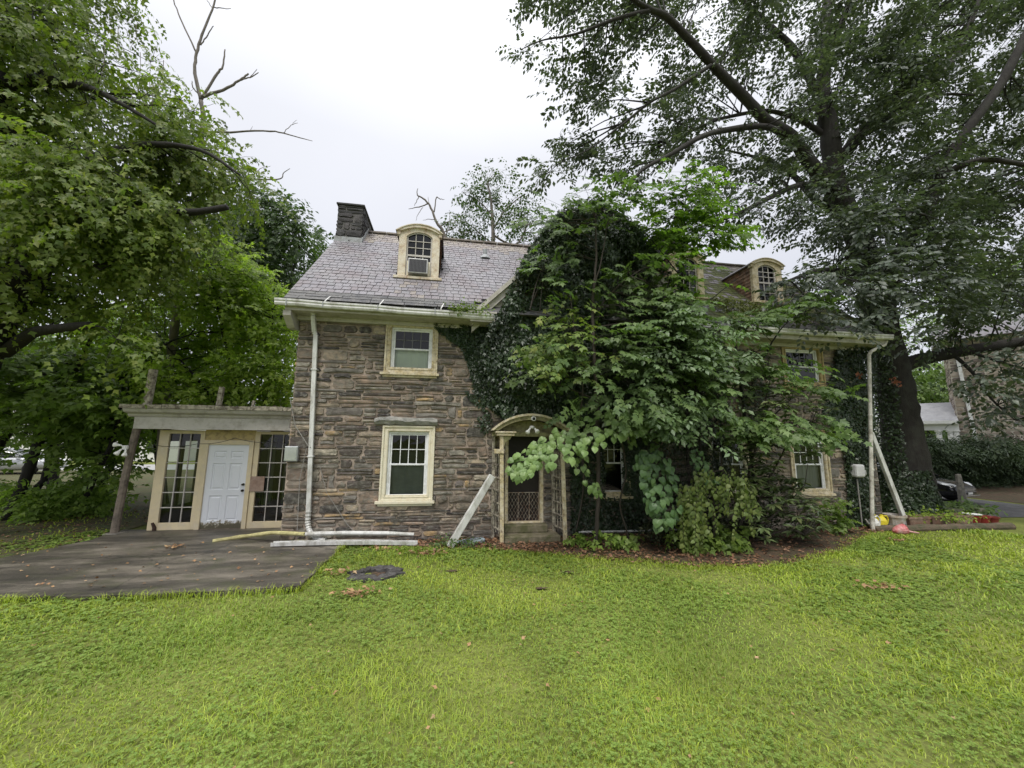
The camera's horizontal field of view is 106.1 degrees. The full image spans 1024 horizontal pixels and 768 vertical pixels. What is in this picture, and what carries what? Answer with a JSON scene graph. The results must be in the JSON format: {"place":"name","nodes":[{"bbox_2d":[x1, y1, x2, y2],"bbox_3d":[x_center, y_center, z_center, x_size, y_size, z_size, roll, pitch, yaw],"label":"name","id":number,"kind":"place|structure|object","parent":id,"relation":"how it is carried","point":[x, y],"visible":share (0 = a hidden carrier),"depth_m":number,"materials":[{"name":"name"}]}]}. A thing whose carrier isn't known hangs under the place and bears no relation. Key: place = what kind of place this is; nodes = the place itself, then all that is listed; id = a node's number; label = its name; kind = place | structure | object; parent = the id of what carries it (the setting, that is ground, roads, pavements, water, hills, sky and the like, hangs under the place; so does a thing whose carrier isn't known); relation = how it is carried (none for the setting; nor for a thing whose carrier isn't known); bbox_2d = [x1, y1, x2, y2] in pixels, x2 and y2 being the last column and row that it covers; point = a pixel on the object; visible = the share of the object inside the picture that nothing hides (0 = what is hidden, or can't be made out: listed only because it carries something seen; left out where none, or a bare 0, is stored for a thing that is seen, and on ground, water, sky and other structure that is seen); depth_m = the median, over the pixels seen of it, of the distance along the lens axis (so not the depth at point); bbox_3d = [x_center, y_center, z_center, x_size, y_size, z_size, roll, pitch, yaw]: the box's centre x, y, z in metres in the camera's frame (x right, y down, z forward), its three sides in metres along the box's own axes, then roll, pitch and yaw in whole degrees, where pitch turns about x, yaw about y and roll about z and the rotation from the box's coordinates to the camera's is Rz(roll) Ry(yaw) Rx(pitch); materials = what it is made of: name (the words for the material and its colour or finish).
{"place":"outdoors","nodes":[
{"label":"outdoors","id":0,"kind":"place"},
{"bbox_2d":[0,470,193,557],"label":"shaded ground","id":1,"kind":"structure","parent":0,"point":[146,491],"depth_m":10.55,"materials":[{"name":"green plant"}]},
{"bbox_2d":[0,348,45,473],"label":"understory tree","id":2,"kind":"object","parent":1,"relation":"on","point":[4,439],"visible":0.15,"depth_m":12.17,"materials":[{"name":"green plant"}]},
{"bbox_2d":[0,448,66,472],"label":"parked car","id":3,"kind":"object","parent":1,"relation":"on","point":[20,464],"visible":0.31,"depth_m":22.22,"materials":[{"name":"silver metal"}]},
{"bbox_2d":[0,297,88,488],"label":"understory tree","id":4,"kind":"object","parent":1,"relation":"on","point":[55,476],"depth_m":14.95,"materials":[{"name":"green plant"}]},
{"bbox_2d":[0,478,91,525],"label":"undergrowth","id":5,"kind":"object","parent":1,"relation":"on","point":[26,510],"visible":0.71,"depth_m":10.39,"materials":[{"name":"green plant"}]},
{"bbox_2d":[0,313,134,520],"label":"understory tree","id":6,"kind":"object","parent":1,"relation":"on","point":[10,369],"visible":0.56,"depth_m":10.56,"materials":[{"name":"green plant"}]},
{"bbox_2d":[0,350,156,506],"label":"understory tree","id":7,"kind":"object","parent":1,"relation":"on","point":[91,470],"visible":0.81,"depth_m":10.65,"materials":[{"name":"green plant"}]},
{"bbox_2d":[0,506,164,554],"bbox_3d":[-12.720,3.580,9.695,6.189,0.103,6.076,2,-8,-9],"label":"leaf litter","id":8,"kind":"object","parent":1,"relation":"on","point":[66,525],"visible":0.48,"depth_m":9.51,"materials":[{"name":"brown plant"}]},
{"bbox_2d":[23,470,150,519],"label":"undergrowth","id":9,"kind":"object","parent":1,"relation":"on","point":[106,501],"visible":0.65,"depth_m":11.03,"materials":[{"name":"green plant"}]},
{"bbox_2d":[0,318,176,489],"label":"understory tree","id":10,"kind":"object","parent":1,"relation":"on","point":[43,479],"visible":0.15,"depth_m":11.27,"materials":[{"name":"green plant"}]},
{"bbox_2d":[27,349,176,486],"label":"understory tree","id":11,"kind":"object","parent":1,"relation":"on","point":[149,437],"visible":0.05,"depth_m":11.86,"materials":[{"name":"green plant"}]},
{"bbox_2d":[0,0,296,425],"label":"maple tree","id":12,"kind":"object","parent":1,"relation":"on","point":[89,217],"visible":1,"depth_m":8.18,"materials":[{"name":"green plant"}]},
{"bbox_2d":[52,287,248,505],"bbox_3d":[-12.851,-0.266,13.834,5.136,8.847,7.773,11,-13,-51],"label":"young maple","id":13,"kind":"object","parent":1,"relation":"on","point":[190,360],"visible":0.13,"depth_m":12.89,"materials":[{"name":"green plant"}]},
{"bbox_2d":[155,0,311,504],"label":"dead tree","id":14,"kind":"object","parent":1,"relation":"on","point":[174,331],"visible":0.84,"depth_m":13.50,"materials":[{"name":"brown wood"}]},
{"bbox_2d":[60,464,194,469],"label":"street","id":15,"kind":"structure","parent":0,"point":[173,466],"depth_m":28.83,"materials":[{"name":"grey asphalt"}]},
{"bbox_2d":[0,528,343,602],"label":"patio","id":16,"kind":"structure","parent":0,"point":[221,571],"depth_m":6.77,"materials":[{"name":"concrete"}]},
{"bbox_2d":[13,542,311,587],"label":"fallen leaves","id":17,"kind":"object","parent":16,"relation":"on","point":[194,560],"visible":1,"depth_m":6.64,"materials":[{"name":"brown plant"}]},
{"bbox_2d":[212,531,413,541],"bbox_3d":[-4.379,3.362,8.473,4.347,0.300,0.505,1,-8,0],"label":"fallen downspout","id":18,"kind":"object","parent":16,"relation":"on","point":[326,533],"visible":0.98,"depth_m":8.45,"materials":[{"name":"white metal"}]},
{"bbox_2d":[0,460,1023,767],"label":"lawn","id":19,"kind":"structure","parent":0,"point":[928,758],"depth_m":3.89,"materials":[{"name":"green plant"}]},
{"bbox_2d":[2,366,223,461],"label":"house","id":20,"kind":"structure","parent":19,"relation":"on","point":[173,452],"depth_m":35.08,"materials":[{"name":"stone"}]},
{"bbox_2d":[0,539,346,604],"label":"edge grass","id":21,"kind":"structure","parent":19,"relation":"on","point":[298,589],"depth_m":5.59,"materials":[{"name":"green plant"}]},
{"bbox_2d":[84,226,298,513],"bbox_3d":[-9.355,-0.799,12.153,7.335,9.888,5.157,2,-8,-9],"label":"young maple","id":22,"kind":"object","parent":19,"relation":"on","point":[239,288],"visible":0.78,"depth_m":11.48,"materials":[{"name":"green plant"}]},
{"bbox_2d":[102,369,290,535],"bbox_3d":[-7.459,1.908,11.188,4.600,3.972,3.830,2,-8,-9],"label":"glazed porch","id":23,"kind":"object","parent":19,"relation":"on","point":[223,496],"visible":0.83,"depth_m":9.73,"materials":[{"name":"beige paint"}]},
{"bbox_2d":[112,442,128,456],"bbox_3d":[-9.303,1.560,9.142,0.340,0.340,0.231,4,-9,-22],"label":"flood light","id":24,"kind":"object","parent":23,"relation":"attached to","point":[125,448],"visible":1,"depth_m":9.13,"materials":[{"name":"white plastic"}]},
{"bbox_2d":[146,430,205,530],"bbox_3d":[-8.372,2.385,9.648,1.030,2.430,0.080,2,-8,-9],"label":"window","id":25,"kind":"structure","parent":23,"relation":"in","point":[162,462],"depth_m":9.59,"materials":[{"name":"beige paint"}]},
{"bbox_2d":[199,445,248,528],"bbox_3d":[-7.271,2.584,9.752,0.950,2.070,0.120,2,-8,-9],"label":"door","id":26,"kind":"structure","parent":23,"relation":"in","point":[224,488],"depth_m":9.76,"materials":[{"name":"white wood"}]},
{"bbox_2d":[249,476,264,490],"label":"cardboard square","id":27,"kind":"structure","parent":23,"relation":"attached to","point":[256,483],"depth_m":9.86,"materials":[{"name":"brown cardboard"}]},
{"bbox_2d":[246,431,289,527],"bbox_3d":[-6.042,2.464,10.015,1.330,2.430,0.080,2,-8,-9],"label":"window","id":28,"kind":"structure","parent":23,"relation":"in","point":[250,523],"depth_m":9.91,"materials":[{"name":"beige paint"}]},
{"bbox_2d":[196,180,333,431],"bbox_3d":[-12.405,-2.970,17.900,8.075,16.324,6.894,2,-8,-9],"label":"background tree","id":29,"kind":"object","parent":19,"relation":"on","point":[280,240],"visible":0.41,"depth_m":17.11,"materials":[{"name":"green plant"}]},
{"bbox_2d":[277,225,334,341],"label":"background tree","id":30,"kind":"object","parent":19,"relation":"on","point":[323,246],"visible":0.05,"depth_m":23.95,"materials":[{"name":"green plant"}]},
{"bbox_2d":[270,539,417,546],"bbox_3d":[-3.553,3.415,8.259,2.985,0.125,0.150,2,-8,-7],"label":"fallen gutter","id":31,"kind":"object","parent":19,"relation":"on","point":[343,542],"visible":1,"depth_m":8.22,"materials":[{"name":"white metal"}]},
{"bbox_2d":[329,585,391,596],"bbox_3d":[-2.248,3.116,5.758,0.895,0.124,0.464,2,-8,-9],"label":"leaf pile","id":32,"kind":"object","parent":19,"relation":"on","point":[354,591],"visible":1,"depth_m":5.74,"materials":[{"name":"beige plant"}]},
{"bbox_2d":[346,565,405,582],"bbox_3d":[-2.366,3.304,6.703,0.957,0.130,0.756,4,-9,-23],"label":"tree stump","id":33,"kind":"object","parent":19,"relation":"on","point":[379,572],"visible":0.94,"depth_m":6.68,"materials":[{"name":"black wood"}]},
{"bbox_2d":[409,189,456,236],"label":"dead tree","id":34,"kind":"object","parent":19,"relation":"on","point":[434,217],"visible":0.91,"depth_m":18.42,"materials":[{"name":"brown wood"}]},
{"bbox_2d":[36,317,947,440],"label":"distant wood","id":35,"kind":"object","parent":19,"relation":"on","point":[930,381],"visible":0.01,"depth_m":37.20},
{"bbox_2d":[435,157,557,244],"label":"background tree","id":36,"kind":"object","parent":19,"relation":"on","point":[493,225],"visible":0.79,"depth_m":19.74,"materials":[{"name":"green plant"}]},
{"bbox_2d":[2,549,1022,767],"bbox_3d":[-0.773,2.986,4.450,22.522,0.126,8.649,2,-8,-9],"label":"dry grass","id":37,"kind":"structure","parent":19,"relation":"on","point":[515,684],"depth_m":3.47,"materials":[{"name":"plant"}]},
{"bbox_2d":[34,541,1011,767],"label":"fallen leaves","id":38,"kind":"object","parent":19,"relation":"on","point":[547,684],"visible":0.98,"depth_m":4.35,"materials":[{"name":"brown plant"}]},
{"bbox_2d":[504,523,560,542],"bbox_3d":[0.423,3.550,9.151,1.320,0.380,0.700,2,-8,-9],"label":"entry step","id":39,"kind":"object","parent":19,"relation":"on","point":[527,532],"visible":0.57,"depth_m":9.07,"materials":[{"name":"stone"}]},
{"bbox_2d":[274,202,893,540],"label":"stone house","id":40,"kind":"structure","parent":19,"relation":"on","point":[386,413],"depth_m":9.44,"materials":[{"name":"grey stone"}]},
{"bbox_2d":[284,446,299,461],"bbox_3d":[-4.966,1.573,8.683,0.280,0.340,0.132,2,-8,-9],"label":"utility box","id":41,"kind":"object","parent":40,"relation":"attached to","point":[291,453],"visible":1,"depth_m":8.62,"materials":[{"name":"metal"}]},
{"bbox_2d":[374,425,434,506],"bbox_3d":[-2.499,1.934,9.178,1.350,1.862,0.272,2,-8,-9],"label":"window","id":42,"kind":"structure","parent":40,"relation":"in","point":[407,452],"depth_m":9.21,"materials":[{"name":"beige paint"}]},
{"bbox_2d":[380,325,438,378],"bbox_3d":[-2.502,-0.839,9.570,1.400,1.402,0.272,2,-8,-9],"label":"window","id":43,"kind":"structure","parent":40,"relation":"in","point":[410,351],"depth_m":9.59,"materials":[{"name":"beige paint"}]},
{"bbox_2d":[406,258,429,276],"bbox_3d":[-2.570,-3.154,10.580,0.611,0.410,0.472,2,-8,-9],"label":"air conditioner","id":44,"kind":"object","parent":40,"relation":"attached to","point":[418,267],"visible":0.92,"depth_m":10.37,"materials":[{"name":"grey metal"}]},
{"bbox_2d":[442,297,494,315],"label":"gutter weeds","id":45,"kind":"object","parent":40,"relation":"attached to","point":[462,309],"visible":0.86,"depth_m":9.22,"materials":[{"name":"green plant"}]},
{"bbox_2d":[434,323,506,435],"bbox_3d":[-1.069,-0.235,9.573,2.032,3.018,0.294,2,-8,-9],"label":"ivy","id":46,"kind":"object","parent":40,"relation":"attached to","point":[479,378],"visible":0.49,"depth_m":9.64,"materials":[{"name":"green plant"}]},
{"bbox_2d":[504,436,542,523],"bbox_3d":[0.288,2.334,9.629,0.960,2.180,0.220,2,-8,-9],"label":"door","id":47,"kind":"structure","parent":40,"relation":"in","point":[524,500],"depth_m":9.61,"materials":[{"name":"beige paint"}]},
{"bbox_2d":[490,414,568,542],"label":"arched portico","id":48,"kind":"structure","parent":40,"relation":"attached to","point":[510,427],"depth_m":9.13,"materials":[{"name":"paint"}]},
{"bbox_2d":[480,196,736,534],"bbox_3d":[2.748,-0.581,9.824,7.146,8.728,1.161,2,-8,-9],"label":"ivy","id":49,"kind":"object","parent":40,"relation":"attached to","point":[628,247],"visible":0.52,"depth_m":9.78,"materials":[{"name":"green plant"}]},
{"bbox_2d":[593,437,632,500],"bbox_3d":[2.551,2.094,10.071,1.050,1.812,0.460,2,-8,-9],"label":"window","id":50,"kind":"structure","parent":40,"relation":"in","point":[613,456],"depth_m":10.07,"materials":[{"name":"black glass"}]},
{"bbox_2d":[707,432,750,498],"bbox_3d":[5.838,2.220,10.587,1.350,1.782,0.460,2,-8,-9],"label":"window","id":51,"kind":"structure","parent":40,"relation":"in","point":[735,465],"depth_m":10.56,"materials":[{"name":"beige paint"}]},
{"bbox_2d":[704,296,766,314],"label":"roof moss","id":52,"kind":"object","parent":40,"relation":"on","point":[734,304],"visible":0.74,"depth_m":11.59,"materials":[{"name":"green plant"}]},
{"bbox_2d":[780,347,828,389],"bbox_3d":[8.462,-0.468,11.393,1.500,1.352,0.460,2,-8,-9],"label":"window","id":53,"kind":"structure","parent":40,"relation":"in","point":[790,352],"depth_m":11.36,"materials":[{"name":"paint"}]},
{"bbox_2d":[735,346,880,526],"bbox_3d":[8.574,1.357,10.923,4.871,5.328,0.311,2,-8,-9],"label":"ivy","id":54,"kind":"object","parent":40,"relation":"attached to","point":[862,458],"visible":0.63,"depth_m":11.20,"materials":[{"name":"green plant"}]},
{"bbox_2d":[789,442,835,497],"bbox_3d":[8.346,2.306,10.982,1.390,1.782,0.460,2,-8,-9],"label":"window","id":55,"kind":"structure","parent":40,"relation":"in","point":[819,475],"depth_m":10.92,"materials":[{"name":"beige paint"}]},
{"bbox_2d":[847,464,866,524],"bbox_3d":[9.779,3.097,10.816,0.400,1.660,0.300,2,-8,-9],"label":"electric meter","id":56,"kind":"object","parent":40,"relation":"attached to","point":[858,470],"visible":0.97,"depth_m":10.77,"materials":[{"name":"grey plastic"}]},
{"bbox_2d":[867,340,887,531],"bbox_3d":[10.314,1.341,10.793,1.302,5.342,0.107,2,-8,-9],"label":"downpipe","id":57,"kind":"object","parent":40,"relation":"attached to","point":[871,463],"visible":0.96,"depth_m":10.70,"materials":[{"name":"white metal"}]},
{"bbox_2d":[360,526,883,568],"bbox_3d":[3.574,3.606,8.455,14.139,0.051,2.925,2,-8,-9],"label":"soil bed","id":58,"kind":"object","parent":19,"relation":"on","point":[800,545],"visible":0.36,"depth_m":8.35,"materials":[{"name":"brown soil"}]},
{"bbox_2d":[428,531,495,551],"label":"seedlings","id":59,"kind":"object","parent":58,"relation":"on","point":[457,544],"visible":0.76,"depth_m":8.32,"materials":[{"name":"green plant"}]},
{"bbox_2d":[447,474,494,547],"bbox_3d":[-0.903,2.819,8.595,1.050,1.570,0.104,3,-9,-17],"label":"gutter length","id":60,"kind":"object","parent":58,"relation":"on","point":[471,510],"visible":0.81,"depth_m":8.56,"materials":[{"name":"white metal"}]},
{"bbox_2d":[502,286,619,537],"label":"maple sapling","id":61,"kind":"object","parent":58,"relation":"on","point":[536,349],"visible":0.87,"depth_m":8.33,"materials":[{"name":"green plant"}]},
{"bbox_2d":[504,169,700,541],"bbox_3d":[2.426,-0.909,9.024,5.279,8.791,2.872,2,-8,-9],"label":"maple sapling","id":62,"kind":"object","parent":58,"relation":"on","point":[595,400],"visible":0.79,"depth_m":8.98,"materials":[{"name":"green plant"}]},
{"bbox_2d":[562,530,652,553],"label":"seedlings","id":63,"kind":"object","parent":58,"relation":"on","point":[616,541],"visible":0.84,"depth_m":8.30,"materials":[{"name":"green plant"}]},
{"bbox_2d":[505,401,743,538],"bbox_3d":[2.425,1.897,8.160,5.316,3.219,1.329,2,-8,-9],"label":"broad leaved shrub","id":64,"kind":"object","parent":58,"relation":"on","point":[538,454],"visible":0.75,"depth_m":7.79,"materials":[{"name":"green plant"}]},
{"bbox_2d":[579,529,676,532],"bbox_3d":[3.115,3.678,9.652,3.000,0.060,0.050,2,-8,-9],"label":"white pipe","id":65,"kind":"object","parent":58,"relation":"on","point":[607,531],"visible":0.55,"depth_m":9.55,"materials":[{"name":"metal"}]},
{"bbox_2d":[552,270,756,533],"bbox_3d":[3.325,0.364,8.489,3.162,6.527,5.034,-6,-10,38],"label":"maple sapling","id":66,"kind":"object","parent":58,"relation":"on","point":[640,393],"visible":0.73,"depth_m":8.17,"materials":[{"name":"green plant"}]},
{"bbox_2d":[632,444,719,544],"bbox_3d":[3.441,2.351,8.106,1.866,2.141,0.620,3,-9,-18],"label":"broad leaved shrub","id":67,"kind":"object","parent":58,"relation":"on","point":[645,461],"visible":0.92,"depth_m":7.91,"materials":[{"name":"green plant"}]},
{"bbox_2d":[600,296,765,528],"bbox_3d":[3.807,0.718,8.298,4.241,5.662,2.687,2,-8,-9],"label":"maple sapling","id":68,"kind":"object","parent":58,"relation":"on","point":[664,432],"visible":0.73,"depth_m":8.00,"materials":[{"name":"green plant"}]},
{"bbox_2d":[624,157,765,485],"bbox_3d":[4.810,-1.292,9.614,4.233,10.109,3.133,2,-8,-9],"label":"maple sapling","id":69,"kind":"object","parent":58,"relation":"on","point":[676,234],"visible":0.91,"depth_m":9.71,"materials":[{"name":"green plant"}]},
{"bbox_2d":[663,522,754,555],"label":"seedlings","id":70,"kind":"object","parent":58,"relation":"on","point":[737,544],"visible":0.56,"depth_m":8.11,"materials":[{"name":"green plant"}]},
{"bbox_2d":[675,466,761,558],"bbox_3d":[4.380,2.670,8.128,1.987,1.878,0.759,4,-9,-19],"label":"shrub","id":71,"kind":"object","parent":58,"relation":"on","point":[692,515],"visible":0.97,"depth_m":8.01,"materials":[{"name":"green plant"}]},
{"bbox_2d":[635,347,840,551],"bbox_3d":[5.677,1.461,9.203,6.076,4.992,1.879,2,-8,-9],"label":"rhododendron","id":72,"kind":"object","parent":58,"relation":"on","point":[779,507],"visible":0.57,"depth_m":8.85,"materials":[{"name":"green plant"}]},
{"bbox_2d":[699,289,872,535],"bbox_3d":[6.416,0.582,9.182,5.131,6.307,3.069,7,-11,-39],"label":"maple sapling","id":73,"kind":"object","parent":58,"relation":"on","point":[765,432],"visible":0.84,"depth_m":8.91,"materials":[{"name":"green plant"}]},
{"bbox_2d":[816,497,865,536],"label":"seedlings","id":74,"kind":"object","parent":58,"relation":"on","point":[842,525],"visible":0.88,"depth_m":9.89,"materials":[{"name":"green plant"}]},
{"bbox_2d":[345,530,918,574],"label":"edge grass","id":75,"kind":"structure","parent":19,"relation":"on","point":[723,567],"depth_m":7.63,"materials":[{"name":"green plant"}]},
{"bbox_2d":[495,0,1023,513],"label":"oak tree","id":76,"kind":"object","parent":19,"relation":"on","point":[871,272],"visible":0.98,"depth_m":13.22,"materials":[{"name":"green plant"}]},
{"bbox_2d":[854,298,946,514],"bbox_3d":[13.137,0.658,13.042,2.248,7.618,1.216,-3,-9,23],"label":"ivy","id":77,"kind":"object","parent":76,"relation":"attached to","point":[917,502],"visible":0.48,"depth_m":12.82,"materials":[{"name":"green plant"}]},
{"bbox_2d":[853,579,910,590],"bbox_3d":[5.962,3.258,6.210,0.811,0.100,0.431,0,-8,4],"label":"leaf pile","id":78,"kind":"object","parent":19,"relation":"on","point":[883,584],"visible":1,"depth_m":6.20,"materials":[{"name":"beige plant"}]},
{"bbox_2d":[873,432,906,524],"bbox_3d":[10.609,2.681,10.841,1.118,2.628,0.101,3,-9,-16],"label":"downspout length","id":79,"kind":"object","parent":19,"relation":"on","point":[889,480],"visible":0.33,"depth_m":10.81,"materials":[{"name":"white metal"}]},
{"bbox_2d":[882,513,907,524],"bbox_3d":[10.749,3.828,10.798,0.518,0.330,0.511,2,-8,-9],"label":"flower pot","id":80,"kind":"object","parent":19,"relation":"on","point":[895,519],"visible":0.8,"depth_m":10.66,"materials":[{"name":"plastic"}]},
{"bbox_2d":[892,524,919,533],"bbox_3d":[10.376,3.820,10.129,0.712,0.277,0.283,2,-8,-9],"label":"plastic scoop","id":81,"kind":"object","parent":19,"relation":"on","point":[901,529],"visible":0.97,"depth_m":10.06,"materials":[{"name":"pink plastic"}]},
{"bbox_2d":[877,361,948,437],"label":"background tree","id":82,"kind":"object","parent":19,"relation":"on","point":[926,390],"visible":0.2,"depth_m":38.16,"materials":[{"name":"green plant"}]},
{"bbox_2d":[906,515,930,524],"bbox_3d":[11.346,3.864,10.859,0.749,0.270,0.312,2,-8,-9],"label":"planter box","id":83,"kind":"object","parent":19,"relation":"on","point":[910,520],"visible":0.5,"depth_m":10.72,"materials":[{"name":"wood"}]},
{"bbox_2d":[918,514,954,523],"bbox_3d":[12.223,3.904,11.068,0.832,0.270,0.312,2,-8,-9],"label":"planter box","id":84,"kind":"object","parent":19,"relation":"on","point":[934,520],"visible":0.4,"depth_m":10.91,"materials":[{"name":"wood"}]},
{"bbox_2d":[921,505,977,523],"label":"potted plant","id":85,"kind":"object","parent":84,"relation":"in","point":[949,517],"visible":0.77,"depth_m":10.93,"materials":[{"name":"green plant"}]},
{"bbox_2d":[875,522,1015,531],"bbox_3d":[11.917,3.971,10.618,4.408,0.236,0.254,2,-8,-7],"label":"edging log","id":86,"kind":"object","parent":19,"relation":"on","point":[970,526],"visible":0.63,"depth_m":10.57,"materials":[{"name":"brown wood"}]},
{"bbox_2d":[875,314,1023,484],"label":"neighbour house","id":87,"kind":"structure","parent":19,"relation":"on","point":[937,417],"depth_m":24.71,"materials":[{"name":"stone"}]},
{"bbox_2d":[942,507,964,512],"bbox_3d":[14.030,4.114,12.283,0.600,0.360,0.591,2,-8,-9],"label":"flower pot","id":88,"kind":"object","parent":19,"relation":"on","point":[957,510],"visible":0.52,"depth_m":12.06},
{"bbox_2d":[932,500,974,512],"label":"potted plant","id":89,"kind":"object","parent":88,"relation":"in","point":[951,504],"visible":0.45,"depth_m":12.21,"materials":[{"name":"green plant"}]},
{"bbox_2d":[942,513,973,523],"bbox_3d":[13.009,3.935,11.221,0.695,0.270,0.332,2,-8,-9],"label":"planter box","id":90,"kind":"object","parent":19,"relation":"on","point":[963,517],"visible":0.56,"depth_m":11.09,"materials":[{"name":"wood"}]},
{"bbox_2d":[899,245,1023,361],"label":"background tree","id":91,"kind":"object","parent":19,"relation":"on","point":[905,325],"visible":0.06,"depth_m":47.53,"materials":[{"name":"green plant"}]},
{"bbox_2d":[970,506,986,514],"bbox_3d":[14.828,4.124,12.360,0.640,0.380,0.630,2,-8,-9],"label":"flower pot","id":92,"kind":"object","parent":19,"relation":"on","point":[982,509],"visible":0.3,"depth_m":12.09,"materials":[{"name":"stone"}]},
{"bbox_2d":[956,496,1007,516],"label":"potted plant","id":93,"kind":"object","parent":92,"relation":"in","point":[972,506],"visible":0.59,"depth_m":12.15,"materials":[{"name":"green plant"}]},
{"bbox_2d":[9,0,1023,440],"label":"sky","id":94,"kind":"structure","parent":0,"point":[394,99],"materials":[{"name":"white"}]},
{"bbox_2d":[942,497,1023,516],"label":"driveway","id":95,"kind":"structure","parent":0,"point":[1012,510],"depth_m":14.55,"materials":[{"name":"grey asphalt"}]},
{"bbox_2d":[876,462,979,499],"bbox_3d":[17.419,4.316,17.439,2.060,1.480,4.632,4,-9,-20],"label":"parked car","id":96,"kind":"object","parent":95,"relation":"on","point":[947,487],"visible":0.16,"depth_m":15.42,"materials":[{"name":"black paint"}]},
{"bbox_2d":[955,474,967,501],"bbox_3d":[17.388,4.096,14.886,0.338,1.209,0.119,2,-8,-9],"label":"stone marker","id":97,"kind":"object","parent":95,"relation":"on","point":[961,491],"visible":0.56,"depth_m":14.85,"materials":[{"name":"stone"}]},
{"bbox_2d":[969,484,1023,503],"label":"hedge bed","id":98,"kind":"object","parent":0,"point":[1012,494],"depth_m":18.57,"materials":[{"name":"soil"}]},
{"bbox_2d":[876,424,1023,488],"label":"evergreen hedge","id":99,"kind":"object","parent":98,"relation":"on","point":[974,463],"visible":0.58,"depth_m":20.62,"materials":[{"name":"green plant"}]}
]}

